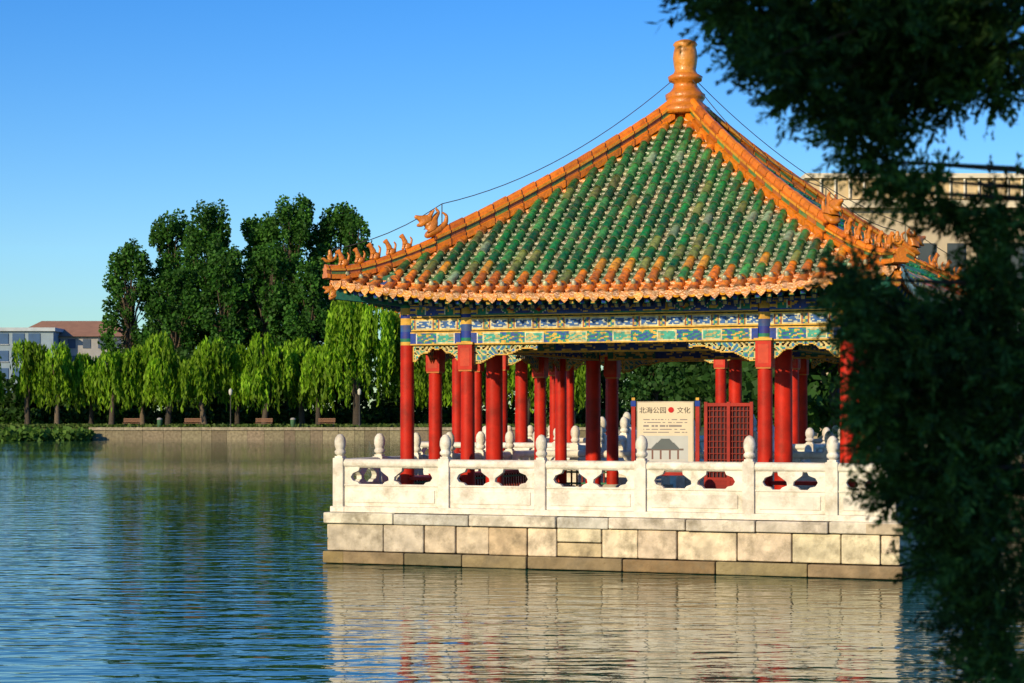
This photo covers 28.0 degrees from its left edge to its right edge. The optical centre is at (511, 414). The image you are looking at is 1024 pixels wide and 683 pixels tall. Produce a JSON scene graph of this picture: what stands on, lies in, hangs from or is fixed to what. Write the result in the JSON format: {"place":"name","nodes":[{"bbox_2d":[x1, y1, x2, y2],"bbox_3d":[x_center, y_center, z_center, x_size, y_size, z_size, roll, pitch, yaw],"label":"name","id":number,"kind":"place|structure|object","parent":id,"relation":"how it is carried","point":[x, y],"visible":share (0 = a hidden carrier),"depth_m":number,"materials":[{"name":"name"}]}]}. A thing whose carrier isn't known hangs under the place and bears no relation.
{"place":"outdoors","nodes":[
{"label":"outdoors","id":0,"kind":"place"},
{"bbox_2d":[30,321,122,365],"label":"hipped roof building","id":1,"kind":"structure","parent":0,"point":[83,337],"depth_m":405.00,"materials":[{"name":"paint"}]},
{"bbox_2d":[0,440,1023,682],"bbox_3d":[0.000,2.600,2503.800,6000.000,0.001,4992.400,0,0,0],"label":"water","id":2,"kind":"structure","parent":0,"point":[161,561],"depth_m":28.28,"materials":[{"name":"teal liquid"}]},
{"bbox_2d":[0,425,95,440],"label":"lotus patch","id":3,"kind":"object","parent":2,"relation":"on","point":[30,433],"visible":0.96,"depth_m":205.68,"materials":[{"name":"green plant"}]},
{"bbox_2d":[656,476,660,484],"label":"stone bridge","id":4,"kind":"structure","parent":2,"relation":"in","point":[658,480],"depth_m":46.01,"materials":[{"name":"grey stone"}]},
{"bbox_2d":[570,412,773,487],"bbox_3d":[4.337,0.759,49.660,2.370,1.677,10.922,0,0,22],"label":"marble balustrade","id":5,"kind":"object","parent":4,"relation":"on","point":[625,444],"visible":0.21,"depth_m":46.64,"materials":[{"name":"white stone"}]},
{"bbox_2d":[323,512,995,579],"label":"stone platform","id":6,"kind":"structure","parent":2,"relation":"in","point":[835,549],"depth_m":34.00,"materials":[{"name":"beige stone"}]},
{"bbox_2d":[330,431,951,522],"bbox_3d":[3.282,1.015,38.830,9.990,1.370,9.990,0,0,22],"label":"marble balustrade","id":7,"kind":"object","parent":6,"relation":"on","point":[641,492],"visible":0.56,"depth_m":34.44,"materials":[{"name":"white stone"}]},
{"bbox_2d":[419,425,878,474],"bbox_3d":[4.600,1.015,61.800,11.988,1.370,11.988,0,0,22],"label":"marble balustrade","id":8,"kind":"object","parent":6,"relation":"on","point":[812,444],"visible":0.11,"depth_m":57.08,"materials":[{"name":"white stone"}]},
{"bbox_2d":[321,39,994,488],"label":"lakeside pavilion","id":9,"kind":"structure","parent":6,"relation":"on","point":[683,223],"depth_m":35.99,"materials":[{"name":"tile"}]},
{"bbox_2d":[631,398,699,484],"bbox_3d":[2.686,0.637,35.894,1.220,1.885,0.500,0,0,8],"label":"information board","id":10,"kind":"object","parent":9,"relation":"on","point":[665,429],"visible":0.86,"depth_m":35.85,"materials":[{"name":"painted wood"},{"name":"printed panel"}]},
{"bbox_2d":[704,402,753,488],"bbox_3d":[3.777,0.670,35.731,0.860,1.800,0.070,0,0,16],"label":"red lattice screen","id":11,"kind":"object","parent":9,"relation":"on","point":[728,428],"visible":0.74,"depth_m":35.74,"materials":[{"name":"paint"}]},
{"bbox_2d":[0,0,1023,415],"label":"sky","id":12,"kind":"structure","parent":0,"point":[116,116],"materials":[{"name":"blue"}]},
{"bbox_2d":[2,427,1023,498],"bbox_3d":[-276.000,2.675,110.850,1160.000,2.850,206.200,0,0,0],"label":"stone embankment","id":13,"kind":"structure","parent":0,"point":[235,433],"depth_m":213.25,"materials":[{"name":"beige stone"}]},
{"bbox_2d":[126,421,1023,453],"bbox_3d":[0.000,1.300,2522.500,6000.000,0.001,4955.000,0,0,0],"label":"ground","id":14,"kind":"structure","parent":0,"point":[701,431],"depth_m":171.94,"materials":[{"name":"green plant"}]},
{"bbox_2d":[0,356,4,414],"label":"willow tree","id":15,"kind":"object","parent":14,"relation":"on","point":[1,393],"visible":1,"depth_m":219.09,"materials":[{"name":"green plant"}]},
{"bbox_2d":[10,338,52,424],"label":"willow tree","id":16,"kind":"object","parent":14,"relation":"on","point":[30,354],"visible":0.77,"depth_m":220.36,"materials":[{"name":"green plant"}]},
{"bbox_2d":[0,327,63,392],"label":"office building","id":17,"kind":"structure","parent":14,"relation":"on","point":[41,336],"depth_m":400.00,"materials":[{"name":"paint"}]},
{"bbox_2d":[37,341,85,423],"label":"willow tree","id":18,"kind":"object","parent":14,"relation":"on","point":[62,380],"visible":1,"depth_m":218.18,"materials":[{"name":"green plant"}]},
{"bbox_2d":[72,352,108,424],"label":"willow tree","id":19,"kind":"object","parent":14,"relation":"on","point":[82,362],"visible":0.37,"depth_m":221.12,"materials":[{"name":"green plant"}]},
{"bbox_2d":[77,347,141,424],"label":"willow tree","id":20,"kind":"object","parent":14,"relation":"on","point":[104,382],"visible":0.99,"depth_m":218.38,"materials":[{"name":"green plant"}]},
{"bbox_2d":[97,238,154,363],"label":"poplar tree","id":21,"kind":"object","parent":14,"relation":"on","point":[128,258],"visible":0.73,"depth_m":244.76,"materials":[{"name":"green plant"}]},
{"bbox_2d":[124,418,140,426],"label":"park bench","id":22,"kind":"object","parent":14,"relation":"on","point":[139,420],"visible":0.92,"depth_m":215.84,"materials":[{"name":"paint"}]},
{"bbox_2d":[119,343,166,424],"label":"willow tree","id":23,"kind":"object","parent":14,"relation":"on","point":[141,371],"visible":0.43,"depth_m":219.64,"materials":[{"name":"green plant"}]},
{"bbox_2d":[157,418,162,426],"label":"litter bin","id":24,"kind":"object","parent":14,"relation":"on","point":[159,421],"visible":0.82,"depth_m":215.07,"materials":[{"name":"metal"}]},
{"bbox_2d":[140,330,193,424],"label":"willow tree","id":25,"kind":"object","parent":14,"relation":"on","point":[161,372],"visible":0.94,"depth_m":216.63,"materials":[{"name":"green plant"}]},
{"bbox_2d":[144,208,193,408],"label":"poplar tree","id":26,"kind":"object","parent":14,"relation":"on","point":[170,252],"visible":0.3,"depth_m":248.82,"materials":[{"name":"green plant"}]},
{"bbox_2d":[136,265,209,409],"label":"poplar tree","id":27,"kind":"object","parent":14,"relation":"on","point":[175,325],"visible":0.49,"depth_m":236.62,"materials":[{"name":"green plant"}]},
{"bbox_2d":[184,418,200,426],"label":"park bench","id":28,"kind":"object","parent":14,"relation":"on","point":[185,420],"visible":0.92,"depth_m":215.84,"materials":[{"name":"paint"}]},
{"bbox_2d":[174,335,230,423],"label":"willow tree","id":29,"kind":"object","parent":14,"relation":"on","point":[202,370],"visible":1,"depth_m":217.31,"materials":[{"name":"green plant"}]},
{"bbox_2d":[178,199,237,349],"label":"poplar tree","id":30,"kind":"object","parent":14,"relation":"on","point":[211,236],"visible":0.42,"depth_m":242.38,"materials":[{"name":"green plant"}]},
{"bbox_2d":[189,244,262,351],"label":"poplar tree","id":31,"kind":"object","parent":14,"relation":"on","point":[224,276],"visible":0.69,"depth_m":236.58,"materials":[{"name":"green plant"}]},
{"bbox_2d":[229,388,231,426],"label":"street lamp","id":32,"kind":"object","parent":14,"relation":"on","point":[230,391],"visible":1,"depth_m":214.85,"materials":[{"name":"metal"}]},
{"bbox_2d":[216,343,251,424],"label":"willow tree","id":33,"kind":"object","parent":14,"relation":"on","point":[238,359],"visible":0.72,"depth_m":219.62,"materials":[{"name":"green plant"}]},
{"bbox_2d":[237,214,285,356],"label":"poplar tree","id":34,"kind":"object","parent":14,"relation":"on","point":[250,234],"visible":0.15,"depth_m":248.15,"materials":[{"name":"green plant"}]},
{"bbox_2d":[256,418,272,424],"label":"park bench","id":35,"kind":"object","parent":14,"relation":"on","point":[271,420],"visible":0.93,"depth_m":215.84,"materials":[{"name":"paint"}]},
{"bbox_2d":[240,331,295,424],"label":"willow tree","id":36,"kind":"object","parent":14,"relation":"on","point":[269,372],"visible":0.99,"depth_m":217.16,"materials":[{"name":"green plant"}]},
{"bbox_2d":[236,240,301,401],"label":"poplar tree","id":37,"kind":"object","parent":14,"relation":"on","point":[270,310],"visible":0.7,"depth_m":238.10,"materials":[{"name":"green plant"}]},
{"bbox_2d":[250,192,328,351],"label":"poplar tree","id":38,"kind":"object","parent":14,"relation":"on","point":[296,221],"visible":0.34,"depth_m":244.53,"materials":[{"name":"green plant"}]},
{"bbox_2d":[0,423,585,427],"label":"grass tufts","id":39,"kind":"object","parent":14,"relation":"on","point":[44,425],"visible":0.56,"depth_m":215.32,"materials":[{"name":"green plant"}]},
{"bbox_2d":[290,418,295,426],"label":"litter bin","id":40,"kind":"object","parent":14,"relation":"on","point":[292,421],"visible":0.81,"depth_m":215.07,"materials":[{"name":"metal"}]},
{"bbox_2d":[275,336,330,423],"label":"willow tree","id":41,"kind":"object","parent":14,"relation":"on","point":[297,353],"visible":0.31,"depth_m":223.67,"materials":[{"name":"green plant"}]},
{"bbox_2d":[274,256,332,410],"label":"poplar tree","id":42,"kind":"object","parent":14,"relation":"on","point":[308,291],"visible":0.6,"depth_m":236.34,"materials":[{"name":"green plant"}]},
{"bbox_2d":[297,347,335,425],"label":"willow tree","id":43,"kind":"object","parent":14,"relation":"on","point":[306,367],"visible":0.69,"depth_m":217.20,"materials":[{"name":"green plant"}]},
{"bbox_2d":[318,418,334,426],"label":"park bench","id":44,"kind":"object","parent":14,"relation":"on","point":[319,420],"visible":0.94,"depth_m":215.84,"materials":[{"name":"paint"}]},
{"bbox_2d":[304,201,372,403],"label":"poplar tree","id":45,"kind":"object","parent":14,"relation":"on","point":[331,226],"visible":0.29,"depth_m":247.60,"materials":[{"name":"green plant"}]},
{"bbox_2d":[307,300,395,424],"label":"willow tree","id":46,"kind":"object","parent":14,"relation":"on","point":[350,345],"visible":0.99,"depth_m":215.12,"materials":[{"name":"green plant"}]},
{"bbox_2d":[335,215,378,387],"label":"poplar tree","id":47,"kind":"object","parent":14,"relation":"on","point":[350,239],"visible":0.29,"depth_m":244.60,"materials":[{"name":"green plant"}]},
{"bbox_2d":[357,388,360,426],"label":"street lamp","id":48,"kind":"object","parent":14,"relation":"on","point":[359,391],"visible":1,"depth_m":214.85,"materials":[{"name":"metal"}]},
{"bbox_2d":[0,339,773,426],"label":"background trees","id":49,"kind":"object","parent":14,"relation":"on","point":[386,410],"visible":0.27,"depth_m":228.22,"materials":[{"name":"green plant"}]},
{"bbox_2d":[369,311,421,404],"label":"willow tree","id":50,"kind":"object","parent":14,"relation":"on","point":[394,385],"visible":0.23,"depth_m":219.45,"materials":[{"name":"green plant"}]},
{"bbox_2d":[414,354,451,409],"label":"willow tree","id":51,"kind":"object","parent":14,"relation":"on","point":[422,384],"visible":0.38,"depth_m":217.87,"materials":[{"name":"green plant"}]},
{"bbox_2d":[482,363,485,405],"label":"willow tree","id":52,"kind":"object","parent":14,"relation":"on","point":[483,387],"visible":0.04,"depth_m":220.48,"materials":[{"name":"green plant"}]},
{"bbox_2d":[507,361,549,424],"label":"willow tree","id":53,"kind":"object","parent":14,"relation":"on","point":[510,377],"visible":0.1,"depth_m":217.47,"materials":[{"name":"green plant"}]},
{"bbox_2d":[546,362,602,423],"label":"willow tree","id":54,"kind":"object","parent":14,"relation":"on","point":[579,382],"visible":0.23,"depth_m":217.51,"materials":[{"name":"green plant"}]},
{"bbox_2d":[618,362,676,411],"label":"shore tree","id":55,"kind":"object","parent":14,"relation":"on","point":[640,383],"visible":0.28,"depth_m":198.11,"materials":[{"name":"green plant"}]},
{"bbox_2d":[651,362,728,430],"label":"shore tree","id":56,"kind":"object","parent":14,"relation":"on","point":[669,369],"visible":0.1,"depth_m":162.71,"materials":[{"name":"green plant"}]},
{"bbox_2d":[662,362,757,417],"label":"shore tree","id":57,"kind":"object","parent":14,"relation":"on","point":[695,383],"visible":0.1,"depth_m":140.32,"materials":[{"name":"green plant"}]},
{"bbox_2d":[689,397,756,418],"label":"shore tree","id":58,"kind":"object","parent":14,"relation":"on","point":[704,400],"depth_m":184.70,"materials":[{"name":"green plant"}]},
{"bbox_2d":[701,362,757,421],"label":"shore tree","id":59,"kind":"object","parent":14,"relation":"on","point":[709,373],"visible":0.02,"depth_m":110.51,"materials":[{"name":"green plant"}]},
{"bbox_2d":[742,364,826,428],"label":"shore tree","id":60,"kind":"object","parent":14,"relation":"on","point":[809,425],"visible":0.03,"depth_m":91.53,"materials":[{"name":"green plant"}]},
{"bbox_2d":[742,359,835,420],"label":"shore tree","id":61,"kind":"object","parent":14,"relation":"on","point":[750,391],"visible":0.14,"depth_m":83.58,"materials":[{"name":"green plant"}]},
{"bbox_2d":[807,359,839,437],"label":"shore tree","id":62,"kind":"object","parent":14,"relation":"on","point":[822,418],"visible":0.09,"depth_m":85.91,"materials":[{"name":"green plant"}]},
{"bbox_2d":[831,368,839,425],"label":"shore tree","id":63,"kind":"object","parent":14,"relation":"on","point":[834,372],"depth_m":85.67,"materials":[{"name":"green plant"}]},
{"bbox_2d":[396,312,839,452],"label":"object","id":64,"kind":"structure","parent":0,"point":[800,370],"depth_m":59.82,"materials":[{"name":"red paint"}]},
{"bbox_2d":[800,173,1023,438],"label":"cream hall","id":65,"kind":"structure","parent":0,"point":[945,243],"depth_m":97.80,"materials":[{"name":"paint"}]},
{"label":"shore ground","id":66,"kind":"structure","parent":0,"visible":0},
{"bbox_2d":[644,0,1023,682],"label":"juniper tree","id":67,"kind":"object","parent":66,"relation":"on","point":[932,408],"visible":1,"depth_m":4.91,"materials":[{"name":"green plant"}]}
]}

